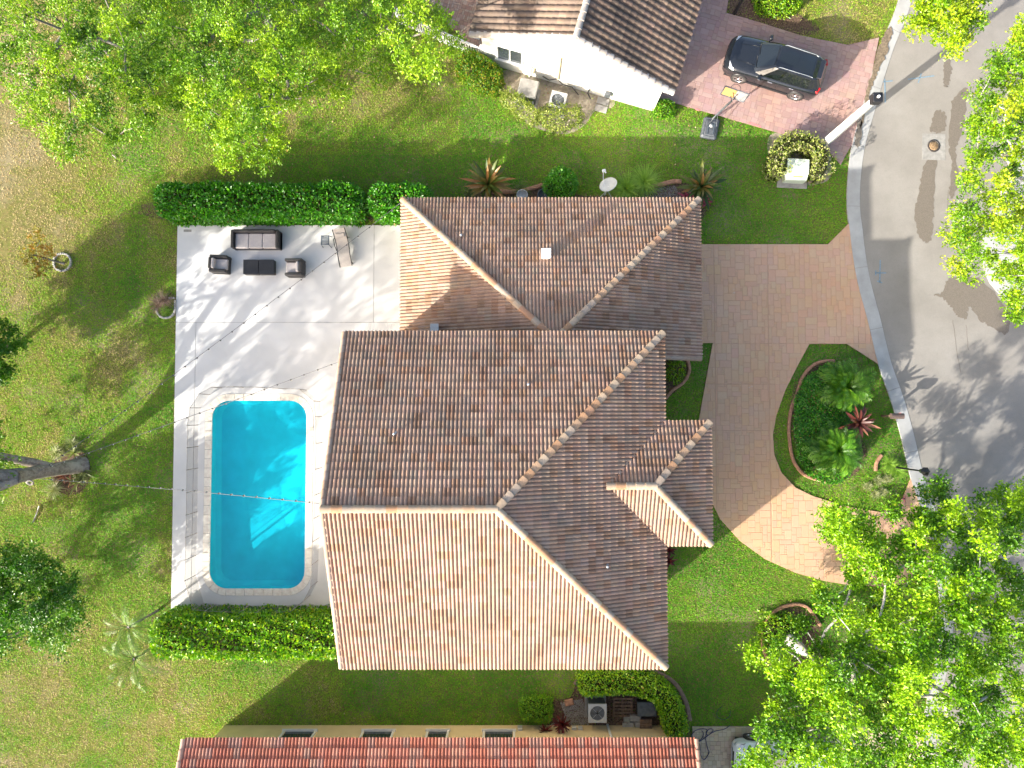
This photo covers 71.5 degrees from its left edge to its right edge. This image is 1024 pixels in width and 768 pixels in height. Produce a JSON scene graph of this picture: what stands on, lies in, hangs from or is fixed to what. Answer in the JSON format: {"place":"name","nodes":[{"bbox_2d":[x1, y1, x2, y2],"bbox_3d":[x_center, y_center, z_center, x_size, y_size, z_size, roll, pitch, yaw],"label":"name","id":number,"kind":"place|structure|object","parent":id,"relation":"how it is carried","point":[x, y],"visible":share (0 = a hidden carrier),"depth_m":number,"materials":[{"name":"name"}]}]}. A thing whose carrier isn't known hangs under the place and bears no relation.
{"place":"outdoors","nodes":[
{"label":"outdoors","id":0,"kind":"place"},
{"bbox_2d":[0,0,1023,767],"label":"ground","id":1,"kind":"structure","parent":0,"point":[6,224],"depth_m":34.06,"materials":[{"name":"green plant"}]},
{"bbox_2d":[0,317,33,388],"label":"tree","id":2,"kind":"object","parent":1,"relation":"on","point":[8,347],"visible":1,"depth_m":31.97,"materials":[{"name":"green plant"}]},
{"bbox_2d":[19,225,64,279],"bbox_3d":[-21.322,-5.774,32.684,1.859,3.174,2.148,-45,88,-2],"label":"tree","id":3,"kind":"object","parent":1,"relation":"on","point":[38,271],"visible":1,"depth_m":31.84,"materials":[{"name":"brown plant"}]},
{"bbox_2d":[0,536,96,662],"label":"tree","id":4,"kind":"object","parent":1,"relation":"on","point":[46,605],"visible":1,"depth_m":29.87,"materials":[{"name":"green plant"}]},
{"bbox_2d":[52,252,71,271],"bbox_3d":[-21.641,-5.856,34.214,0.932,0.155,0.944,0,88,0],"label":"brick ring","id":5,"kind":"object","parent":1,"relation":"on","point":[70,261],"visible":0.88,"depth_m":34.17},
{"bbox_2d":[51,448,90,494],"bbox_3d":[-21.026,4.160,33.856,1.953,0.026,2.240,0,88,0],"label":"planting bed","id":6,"kind":"object","parent":1,"relation":"on","point":[69,488],"visible":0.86,"depth_m":33.82,"materials":[{"name":"soil"}]},
{"bbox_2d":[0,417,89,505],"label":"tree","id":7,"kind":"object","parent":6,"relation":"on","point":[15,476],"visible":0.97,"depth_m":31.01,"materials":[{"name":"grey plant"}]},
{"bbox_2d":[42,477,64,499],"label":"spider plant","id":8,"kind":"object","parent":6,"relation":"on","point":[54,489],"visible":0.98,"depth_m":33.62,"materials":[{"name":"green plant"}]},
{"bbox_2d":[61,434,85,453],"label":"spider plant","id":9,"kind":"object","parent":6,"relation":"on","point":[68,444],"visible":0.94,"depth_m":33.71,"materials":[{"name":"green plant"}]},
{"bbox_2d":[65,440,94,494],"bbox_3d":[-20.655,3.891,33.630,1.431,0.583,2.496,-21,88,-1],"label":"bromeliad","id":10,"kind":"object","parent":6,"relation":"on","point":[69,456],"visible":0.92,"depth_m":33.65,"materials":[{"name":"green plant"}]},
{"bbox_2d":[0,0,178,171],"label":"tree","id":11,"kind":"object","parent":1,"relation":"on","point":[83,37],"visible":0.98,"depth_m":29.22,"materials":[{"name":"green plant"}]},
{"bbox_2d":[102,602,163,655],"bbox_3d":[-16.789,10.679,31.903,2.421,3.378,2.506,-23,88,-1],"label":"palm","id":12,"kind":"object","parent":1,"relation":"on","point":[131,623],"visible":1,"depth_m":30.89,"materials":[{"name":"green plant"}]},
{"bbox_2d":[102,625,171,691],"bbox_3d":[-16.888,12.305,32.426,3.011,2.202,2.956,0,88,0],"label":"palm","id":13,"kind":"object","parent":1,"relation":"on","point":[142,653],"visible":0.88,"depth_m":31.84,"materials":[{"name":"green plant"}]},
{"bbox_2d":[142,288,174,315],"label":"fountain grass","id":14,"kind":"object","parent":1,"relation":"on","point":[159,302],"depth_m":33.97,"materials":[{"name":"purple plant"}]},
{"bbox_2d":[151,609,280,621],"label":"planting bed","id":15,"kind":"object","parent":1,"relation":"on","point":[162,613],"visible":0.09,"depth_m":33.56,"materials":[{"name":"soil"}]},
{"bbox_2d":[148,603,336,662],"bbox_3d":[-11.840,11.372,32.444,9.194,2.589,2.348,0,88,0],"label":"hedge","id":16,"kind":"object","parent":15,"relation":"on","point":[283,633],"visible":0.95,"depth_m":31.70,"materials":[{"name":"green plant"}]},
{"bbox_2d":[138,202,373,221],"bbox_3d":[-10.484,-8.417,34.370,15.179,0.024,1.216,0,88,0],"label":"planting bed","id":17,"kind":"object","parent":1,"relation":"on","point":[144,211],"visible":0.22,"depth_m":34.35,"materials":[{"name":"soil"}]},
{"bbox_2d":[152,179,369,227],"bbox_3d":[-11.716,-8.506,33.364,10.052,2.308,2.047,0,88,0],"label":"hedge","id":18,"kind":"object","parent":17,"relation":"on","point":[236,204],"visible":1,"depth_m":32.65,"materials":[{"name":"green plant"}]},
{"bbox_2d":[171,225,400,608],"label":"pool deck","id":19,"kind":"structure","parent":1,"relation":"on","point":[297,329],"depth_m":34.08,"materials":[{"name":"grey concrete"}]},
{"bbox_2d":[208,254,231,274],"bbox_3d":[-13.908,-5.692,33.829,0.825,0.752,0.820,3,88,0],"label":"armchair","id":20,"kind":"object","parent":19,"relation":"on","point":[219,264],"visible":1,"depth_m":33.73,"materials":[{"name":"fabric"}]},
{"bbox_2d":[243,260,259,274],"bbox_3d":[-12.435,-5.569,34.008,0.710,0.365,0.695,0,88,0],"label":"coffee table","id":21,"kind":"object","parent":19,"relation":"on","point":[250,267],"visible":1,"depth_m":33.83,"materials":[{"name":"wicker"}]},
{"bbox_2d":[184,386,322,612],"bbox_3d":[-11.986,5.285,33.165,5.956,1.235,10.334,0,88,0],"label":"pool fence","id":22,"kind":"object","parent":19,"relation":"on","point":[187,425],"visible":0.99,"depth_m":32.73,"materials":[{"name":"grey"}]},
{"bbox_2d":[231,229,281,249],"bbox_3d":[-12.185,-6.868,33.888,2.250,0.730,0.860,0,88,0],"label":"sofa","id":23,"kind":"object","parent":19,"relation":"on","point":[256,239],"visible":1,"depth_m":33.79,"materials":[{"name":"fabric"}]},
{"bbox_2d":[202,394,312,595],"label":"swimming pool","id":24,"kind":"structure","parent":19,"relation":"in","point":[259,445],"depth_m":34.53,"materials":[{"name":"liquid"}]},
{"bbox_2d":[259,260,275,274],"bbox_3d":[-11.697,-5.569,34.006,0.710,0.369,0.695,0,88,0],"label":"coffee table","id":25,"kind":"object","parent":19,"relation":"on","point":[267,267],"visible":1,"depth_m":33.83,"materials":[{"name":"wicker"}]},
{"bbox_2d":[285,258,305,277],"bbox_3d":[-10.330,-5.524,33.822,0.825,0.752,0.820,0,88,0],"label":"armchair","id":26,"kind":"object","parent":19,"relation":"on","point":[295,267],"visible":0.99,"depth_m":33.69,"materials":[{"name":"fabric"}]},
{"bbox_2d":[332,228,352,266],"bbox_3d":[-8.059,-6.466,33.872,0.696,0.740,1.746,-9,88,0],"label":"sun lounger","id":27,"kind":"object","parent":19,"relation":"on","point":[343,253],"visible":0.99,"depth_m":33.87,"materials":[{"name":"beige fabric"}]},
{"bbox_2d":[141,0,469,178],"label":"tree","id":28,"kind":"object","parent":1,"relation":"on","point":[277,40],"visible":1,"depth_m":28.89,"materials":[{"name":"green plant"}]},
{"bbox_2d":[366,180,433,226],"bbox_3d":[-5.237,-8.457,33.324,3.344,2.227,1.911,0,88,0],"label":"hedge","id":29,"kind":"object","parent":1,"relation":"on","point":[384,200],"visible":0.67,"depth_m":32.66,"materials":[{"name":"green plant"}]},
{"bbox_2d":[0,31,849,721],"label":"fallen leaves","id":30,"kind":"object","parent":1,"relation":"on","point":[238,175],"visible":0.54,"depth_m":34.35,"materials":[{"name":"plant"}]},
{"bbox_2d":[394,8,482,59],"bbox_3d":[-3.464,-16.730,34.085,4.610,1.250,0.170,24,88,1],"label":"picket fence","id":31,"kind":"object","parent":1,"relation":"on","point":[465,42],"visible":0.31,"depth_m":33.90,"materials":[{"name":"white paint"}]},
{"bbox_2d":[176,724,701,767],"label":"neighbour house","id":32,"kind":"structure","parent":1,"relation":"on","point":[410,746],"depth_m":30.40,"materials":[{"name":"red tile"}]},
{"bbox_2d":[279,729,317,736],"bbox_3d":[-9.750,15.908,32.028,1.630,1.430,0.140,0,88,0],"label":"window","id":33,"kind":"structure","parent":32,"relation":"in","point":[287,732],"depth_m":32.47,"materials":[{"name":"white glass"}]},
{"bbox_2d":[359,729,395,737],"bbox_3d":[-6.140,15.908,32.028,1.580,1.430,0.140,0,88,0],"label":"window","id":34,"kind":"structure","parent":32,"relation":"in","point":[384,733],"depth_m":32.47,"materials":[{"name":"white glass"}]},
{"bbox_2d":[425,729,449,737],"bbox_3d":[-3.403,15.908,32.028,1.130,1.430,0.140,0,88,0],"label":"window","id":35,"kind":"structure","parent":32,"relation":"in","point":[440,733],"depth_m":32.47,"materials":[{"name":"white glass"}]},
{"bbox_2d":[482,729,515,737],"bbox_3d":[-0.598,15.908,32.028,1.580,1.430,0.140,0,88,0],"label":"window","id":36,"kind":"structure","parent":32,"relation":"in","point":[486,732],"depth_m":32.47,"materials":[{"name":"white glass"}]},
{"bbox_2d":[425,0,481,50],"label":"patio","id":37,"kind":"structure","parent":1,"relation":"on","point":[463,15],"depth_m":34.71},
{"bbox_2d":[454,49,505,98],"bbox_3d":[-1.547,-14.917,33.936,2.616,1.519,1.636,35,88,1],"label":"bush","id":38,"kind":"object","parent":1,"relation":"on","point":[484,80],"visible":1,"depth_m":33.65,"materials":[{"name":"green plant"}]},
{"bbox_2d":[319,196,713,670],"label":"house","id":39,"kind":"structure","parent":1,"relation":"on","point":[518,472],"depth_m":27.02,"materials":[{"name":"brown tile"}]},
{"bbox_2d":[43,479,319,503],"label":"string lights","id":40,"kind":"object","parent":39,"relation":"attached to","point":[184,490],"visible":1,"depth_m":27.76,"materials":[{"name":"black plastic"}]},
{"bbox_2d":[38,362,337,470],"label":"string lights","id":41,"kind":"object","parent":39,"relation":"hanging from","point":[190,416],"visible":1,"depth_m":29.39,"materials":[{"name":"black plastic"}]},
{"bbox_2d":[36,203,399,473],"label":"string lights","id":42,"kind":"object","parent":39,"relation":"attached to","point":[217,342],"visible":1,"depth_m":31.42,"materials":[{"name":"black plastic"}]},
{"bbox_2d":[518,693,553,723],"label":"bush","id":43,"kind":"object","parent":1,"relation":"on","point":[538,705],"visible":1,"depth_m":32.78,"materials":[{"name":"green plant"}]},
{"bbox_2d":[502,70,614,133],"bbox_3d":[1.977,-13.569,34.580,5.794,0.024,2.673,16,88,1],"label":"planting bed","id":44,"kind":"object","parent":1,"relation":"on","point":[587,103],"visible":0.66,"depth_m":34.58,"materials":[{"name":"soil"}]},
{"bbox_2d":[499,85,539,127],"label":"bush","id":45,"kind":"object","parent":44,"relation":"on","point":[514,96],"visible":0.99,"depth_m":33.75,"materials":[{"name":"green plant"}]},
{"bbox_2d":[515,77,540,107],"bbox_3d":[0.763,-13.961,34.082,1.100,1.030,1.000,14,88,1],"label":"generator box","id":46,"kind":"object","parent":44,"relation":"on","point":[529,89],"visible":0.67,"depth_m":33.58,"materials":[{"name":"grey plastic"}]},
{"bbox_2d":[546,90,567,117],"bbox_3d":[2.185,-13.500,34.179,0.920,0.800,0.920,14,88,1],"label":"air conditioner","id":47,"kind":"object","parent":44,"relation":"on","point":[560,97],"visible":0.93,"depth_m":33.85,"materials":[{"name":"white metal"}]},
{"bbox_2d":[533,100,584,133],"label":"bush","id":48,"kind":"object","parent":44,"relation":"on","point":[577,110],"visible":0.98,"depth_m":33.76,"materials":[{"name":"green plant"}]},
{"bbox_2d":[468,0,701,109],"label":"neighbour house","id":49,"kind":"structure","parent":1,"relation":"on","point":[632,52],"depth_m":31.23,"materials":[{"name":"white paint"}]},
{"bbox_2d":[495,43,523,67],"bbox_3d":[-0.111,-15.309,33.151,1.430,1.330,0.140,16,88,1],"label":"window","id":50,"kind":"structure","parent":49,"relation":"in","point":[512,56],"depth_m":33.19,"materials":[{"name":"glass"}]},
{"bbox_2d":[465,183,709,219],"bbox_3d":[3.084,-8.828,34.385,13.526,0.026,1.810,0,88,0],"label":"planting bed","id":51,"kind":"object","parent":1,"relation":"on","point":[534,193],"visible":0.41,"depth_m":34.39,"materials":[{"name":"soil"}]},
{"bbox_2d":[460,158,516,197],"bbox_3d":[-1.118,-9.354,33.486,2.671,1.845,2.485,0,88,0],"label":"cordyline","id":52,"kind":"object","parent":51,"relation":"on","point":[489,182],"visible":0.91,"depth_m":33.13,"materials":[{"name":"brown plant"}]},
{"bbox_2d":[492,183,541,193],"bbox_3d":[0.577,-9.430,34.348,3.079,0.130,0.359,-8,88,0],"label":"bed edging","id":53,"kind":"object","parent":51,"relation":"on","point":[537,186],"visible":0.5,"depth_m":34.29,"materials":[{"name":"ceramic"}]},
{"bbox_2d":[541,165,578,197],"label":"bush","id":54,"kind":"object","parent":51,"relation":"on","point":[557,187],"visible":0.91,"depth_m":33.17,"materials":[{"name":"green plant"}]},
{"bbox_2d":[599,169,616,197],"bbox_3d":[4.500,-9.427,33.700,0.791,1.441,1.094,0,88,0],"label":"satellite dish","id":55,"kind":"object","parent":51,"relation":"on","point":[608,184],"visible":0.98,"depth_m":33.28,"materials":[{"name":"white paint"}]},
{"bbox_2d":[676,159,726,209],"bbox_3d":[8.750,-9.376,33.584,2.160,1.653,2.198,30,88,1],"label":"cordyline","id":56,"kind":"object","parent":51,"relation":"on","point":[702,182],"visible":0.99,"depth_m":33.26,"materials":[{"name":"green plant"}]},
{"bbox_2d":[547,683,690,736],"bbox_3d":[5.008,15.002,33.413,6.802,0.026,3.300,0,88,0],"label":"planting bed","id":57,"kind":"object","parent":1,"relation":"on","point":[557,705],"visible":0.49,"depth_m":33.39,"materials":[{"name":"soil"}]},
{"bbox_2d":[552,713,570,733],"bbox_3d":[2.277,15.589,32.731,1.016,1.339,0.957,-40,88,-2],"label":"cordyline","id":58,"kind":"object","parent":57,"relation":"on","point":[561,725],"visible":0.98,"depth_m":32.44,"materials":[{"name":"red plant"}]},
{"bbox_2d":[585,695,606,722],"bbox_3d":[3.910,15.086,32.963,1.000,0.900,1.000,0,88,0],"label":"air conditioner","id":59,"kind":"object","parent":57,"relation":"on","point":[596,710],"visible":1,"depth_m":32.59,"materials":[{"name":"white metal"}]},
{"bbox_2d":[612,697,632,716],"bbox_3d":[5.185,15.139,33.330,0.950,0.138,0.900,0,88,0],"label":"pallet","id":60,"kind":"object","parent":57,"relation":"on","point":[622,706],"visible":0.98,"depth_m":33.27,"materials":[{"name":"brown wood"}]},
{"bbox_2d":[575,669,689,736],"bbox_3d":[5.707,14.172,32.751,5.719,1.520,2.424,26,88,1],"label":"hedge","id":61,"kind":"object","parent":57,"relation":"on","point":[658,691],"visible":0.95,"depth_m":32.35,"materials":[{"name":"green plant"}]},
{"bbox_2d":[573,669,691,720],"bbox_3d":[5.904,14.118,33.387,5.806,0.130,1.806,17,88,1],"label":"bed edging","id":62,"kind":"object","parent":57,"relation":"on","point":[680,691],"visible":0.46,"depth_m":33.32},
{"bbox_2d":[640,717,651,728],"bbox_3d":[6.231,15.821,33.183,0.560,0.350,0.460,0,88,0],"label":"crate","id":63,"kind":"object","parent":57,"relation":"on","point":[645,720],"visible":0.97,"depth_m":33.01,"materials":[{"name":"brown wood"}]},
{"bbox_2d":[636,699,656,716],"bbox_3d":[6.264,15.092,33.172,0.900,0.460,0.660,0,88,0],"label":"storage bin","id":64,"kind":"object","parent":57,"relation":"on","point":[645,708],"visible":0.8,"depth_m":32.95,"materials":[{"name":"black plastic"}]},
{"bbox_2d":[607,160,665,197],"bbox_3d":[5.886,-9.584,33.875,3.318,1.047,2.516,-32,88,-1],"label":"grass clump","id":65,"kind":"object","parent":1,"relation":"on","point":[645,181],"visible":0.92,"depth_m":34.03,"materials":[{"name":"green plant"}]},
{"bbox_2d":[650,98,676,120],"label":"bush","id":66,"kind":"object","parent":1,"relation":"on","point":[662,110],"visible":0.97,"depth_m":34.05,"materials":[{"name":"green plant"}]},
{"bbox_2d":[665,360,687,399],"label":"planting bed","id":67,"kind":"object","parent":1,"relation":"on","point":[670,386],"visible":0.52,"depth_m":34.03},
{"bbox_2d":[665,360,686,385],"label":"bush","id":68,"kind":"object","parent":67,"relation":"on","point":[669,378],"visible":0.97,"depth_m":33.74,"materials":[{"name":"green plant"}]},
{"bbox_2d":[665,361,690,399],"bbox_3d":[8.041,-0.158,33.970,0.542,0.130,2.258,30,88,1],"label":"bed edging","id":69,"kind":"object","parent":67,"relation":"on","point":[673,389],"visible":0.88,"depth_m":33.91,"materials":[{"name":"concrete"}]},
{"bbox_2d":[700,84,749,140],"bbox_3d":[9.773,-12.680,33.010,1.105,3.028,1.834,38,88,1],"label":"basketball hoop","id":70,"kind":"object","parent":1,"relation":"on","point":[709,128],"visible":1,"depth_m":34.26,"materials":[{"name":"grey plastic"}]},
{"bbox_2d":[727,0,819,34],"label":"planting bed","id":71,"kind":"object","parent":1,"relation":"on","point":[802,25],"visible":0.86,"depth_m":34.74,"materials":[{"name":"soil"}]},
{"bbox_2d":[751,0,802,19],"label":"bush","id":72,"kind":"object","parent":71,"relation":"on","point":[773,8],"visible":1,"depth_m":34.26,"materials":[{"name":"green plant"}]},
{"bbox_2d":[765,606,821,669],"bbox_3d":[13.210,12.012,33.536,2.812,0.024,3.054,0,88,0],"label":"planting bed","id":73,"kind":"object","parent":1,"relation":"on","point":[810,632],"visible":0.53,"depth_m":33.54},
{"bbox_2d":[753,609,800,656],"bbox_3d":[12.459,11.745,33.254,2.215,0.811,2.563,0,88,0],"label":"bush","id":74,"kind":"object","parent":73,"relation":"on","point":[772,624],"visible":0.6,"depth_m":33.22,"materials":[{"name":"green plant"}]},
{"bbox_2d":[760,602,821,670],"bbox_3d":[12.987,11.862,33.479,2.501,0.130,3.366,24,88,1],"label":"bed edging","id":75,"kind":"object","parent":73,"relation":"on","point":[781,607],"visible":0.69,"depth_m":33.47,"materials":[{"name":"brick"}]},
{"bbox_2d":[767,132,830,185],"bbox_3d":[13.933,-10.936,34.472,3.086,0.025,2.704,0,88,0],"label":"planting bed","id":76,"kind":"object","parent":1,"relation":"on","point":[775,135],"visible":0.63,"depth_m":34.46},
{"bbox_2d":[777,158,808,188],"bbox_3d":[13.565,-10.157,34.071,1.450,0.762,1.350,3,88,0],"label":"utility box","id":77,"kind":"object","parent":76,"relation":"on","point":[796,177],"visible":0.88,"depth_m":33.81,"materials":[{"name":"metal"}]},
{"bbox_2d":[760,129,836,185],"bbox_3d":[13.612,-10.810,33.633,3.240,1.787,2.610,0,88,0],"label":"shrub ring","id":78,"kind":"object","parent":76,"relation":"on","point":[811,148],"visible":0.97,"depth_m":33.57,"materials":[{"name":"green plant"}]},
{"bbox_2d":[791,362,867,480],"bbox_3d":[14.866,1.855,33.950,3.282,0.025,5.731,-17,88,-1],"label":"planting bed","id":79,"kind":"object","parent":1,"relation":"on","point":[812,370],"visible":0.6,"depth_m":33.94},
{"bbox_2d":[787,359,834,482],"bbox_3d":[14.166,1.687,33.894,2.021,0.130,5.944,5,88,0],"label":"bed edging","id":80,"kind":"object","parent":79,"relation":"on","point":[794,462],"visible":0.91,"depth_m":33.85,"materials":[{"name":"brick"}]},
{"bbox_2d":[792,361,860,484],"bbox_3d":[14.846,1.832,33.622,3.219,0.599,5.851,0,88,0],"label":"ground cover","id":81,"kind":"object","parent":79,"relation":"on","point":[806,425],"visible":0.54,"depth_m":33.57,"materials":[{"name":"green plant"}]},
{"bbox_2d":[801,420,865,477],"bbox_3d":[14.920,3.013,32.951,2.735,1.916,2.759,0,88,0],"label":"palm","id":82,"kind":"object","parent":79,"relation":"on","point":[841,449],"visible":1,"depth_m":32.41,"materials":[{"name":"green plant"}]},
{"bbox_2d":[817,358,876,411],"bbox_3d":[15.665,0.047,32.989,2.651,2.082,2.606,0,88,0],"label":"palm","id":83,"kind":"object","parent":79,"relation":"on","point":[847,383],"visible":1,"depth_m":32.69,"materials":[{"name":"green plant"}]},
{"bbox_2d":[838,406,880,439],"bbox_3d":[15.796,1.809,33.013,1.693,1.881,1.479,-35,88,-1],"label":"cordyline","id":84,"kind":"object","parent":79,"relation":"on","point":[861,423],"visible":0.98,"depth_m":32.46,"materials":[{"name":"red plant"}]},
{"bbox_2d":[820,92,882,145],"bbox_3d":[15.067,-11.706,31.843,0.441,5.420,0.441,-7,88,0],"label":"street lamp","id":85,"kind":"object","parent":1,"relation":"on","point":[875,98],"visible":0.98,"depth_m":31.10,"materials":[{"name":"white metal"}]},
{"bbox_2d":[862,472,892,499],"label":"flower clump","id":86,"kind":"object","parent":1,"relation":"on","point":[880,491],"visible":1,"depth_m":33.71,"materials":[{"name":"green plant"}]},
{"bbox_2d":[731,468,1023,767],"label":"tree","id":87,"kind":"object","parent":1,"relation":"on","point":[974,658],"visible":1,"depth_m":26.32,"materials":[{"name":"green plant"}]},
{"bbox_2d":[881,454,909,479],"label":"grass clump","id":88,"kind":"object","parent":1,"relation":"on","point":[891,465],"visible":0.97,"depth_m":33.66,"materials":[{"name":"green plant"}]},
{"bbox_2d":[898,0,997,61],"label":"tree","id":89,"kind":"object","parent":1,"relation":"on","point":[963,14],"visible":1,"depth_m":29.83,"materials":[{"name":"green plant"}]},
{"bbox_2d":[934,12,1023,327],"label":"tree","id":90,"kind":"object","parent":1,"relation":"on","point":[994,222],"visible":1,"depth_m":28.68,"materials":[{"name":"green plant"}]},
{"bbox_2d":[981,139,1023,308],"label":"kerb","id":91,"kind":"structure","parent":1,"relation":"on","point":[995,285],"depth_m":34.22,"materials":[{"name":"grey concrete"}]},
{"bbox_2d":[551,699,588,724],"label":"gravel","id":92,"kind":"structure","parent":0,"point":[568,708],"depth_m":33.37,"materials":[{"name":"gravel"}]},
{"bbox_2d":[658,0,878,164],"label":"pink driveway","id":93,"kind":"structure","parent":0,"point":[829,108],"depth_m":34.56,"materials":[{"name":"brick"}]},
{"bbox_2d":[722,35,827,100],"bbox_3d":[12.538,-15.165,33.775,4.720,1.707,2.295,17,88,1],"label":"car","id":94,"kind":"object","parent":93,"relation":"on","point":[793,73],"visible":1,"depth_m":33.48,"materials":[{"name":"black paint"}]},
{"bbox_2d":[692,726,922,767],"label":"beige driveway","id":95,"kind":"structure","parent":0,"point":[719,743],"depth_m":33.29,"materials":[{"name":"concrete"}]},
{"bbox_2d":[731,733,836,767],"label":"car","id":96,"kind":"object","parent":95,"relation":"on","point":[746,740],"visible":0.29,"depth_m":32.41,"materials":[{"name":"white paint"}]},
{"bbox_2d":[699,224,932,585],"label":"driveway","id":97,"kind":"structure","parent":0,"point":[771,313],"depth_m":34.01,"materials":[{"name":"beige brick"}]},
{"bbox_2d":[846,0,1023,767],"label":"road","id":98,"kind":"structure","parent":0,"point":[967,422],"depth_m":34.18,"materials":[{"name":"grey asphalt"}]},
{"bbox_2d":[846,0,953,758],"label":"kerb","id":99,"kind":"structure","parent":98,"relation":"on","point":[891,383],"depth_m":34.15,"materials":[{"name":"grey concrete"}]},
{"bbox_2d":[855,118,862,147],"bbox_3d":[16.795,-12.145,34.435,0.362,0.004,1.490,9,88,0],"label":"damp stain","id":100,"kind":"object","parent":99,"relation":"on","point":[858,134],"visible":1,"depth_m":34.43,"materials":[{"name":"concrete"}]},
{"bbox_2d":[860,26,892,124],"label":"gutter dirt","id":101,"kind":"structure","parent":99,"relation":"on","point":[882,50],"depth_m":34.59,"materials":[{"name":"soil"}]},
{"bbox_2d":[914,160,936,243],"bbox_3d":[19.990,-8.998,34.381,0.990,0.004,4.478,4,88,0],"label":"damp stain","id":102,"kind":"object","parent":98,"relation":"on","point":[924,212],"visible":1,"depth_m":34.37,"materials":[{"name":"concrete"}]},
{"bbox_2d":[922,133,944,159],"bbox_3d":[20.451,-11.500,34.473,1.120,0.029,1.280,2,88,0],"label":"manhole","id":103,"kind":"object","parent":98,"relation":"on","point":[933,146],"visible":1,"depth_m":34.47,"materials":[{"name":"concrete"}]},
{"bbox_2d":[930,109,946,133],"bbox_3d":[20.701,-12.741,34.534,0.853,0.004,1.240,0,88,0],"label":"damp stain","id":104,"kind":"object","parent":98,"relation":"on","point":[938,123],"visible":1,"depth_m":34.53,"materials":[{"name":"concrete"}]},
{"bbox_2d":[943,59,952,86],"bbox_3d":[21.221,-15.140,34.632,0.491,0.004,1.464,0,88,0],"label":"damp stain","id":105,"kind":"object","parent":98,"relation":"on","point":[948,68],"visible":0.98,"depth_m":34.63,"materials":[{"name":"concrete"}]},
{"bbox_2d":[948,88,968,198],"bbox_3d":[21.484,-11.718,34.492,0.834,0.004,5.538,8,88,0],"label":"damp stain","id":106,"kind":"object","parent":98,"relation":"on","point":[959,108],"visible":0.91,"depth_m":34.52,"materials":[{"name":"concrete"}]},
{"bbox_2d":[934,277,1010,334],"bbox_3d":[22.378,-3.755,34.167,3.844,0.004,2.136,43,88,2],"label":"damp stain","id":107,"kind":"object","parent":98,"relation":"on","point":[981,300],"visible":0.88,"depth_m":34.17,"materials":[{"name":"concrete"}]},
{"bbox_2d":[992,163,1023,294],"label":"pavement","id":108,"kind":"structure","parent":0,"point":[1001,247],"depth_m":34.22,"materials":[{"name":"concrete"}]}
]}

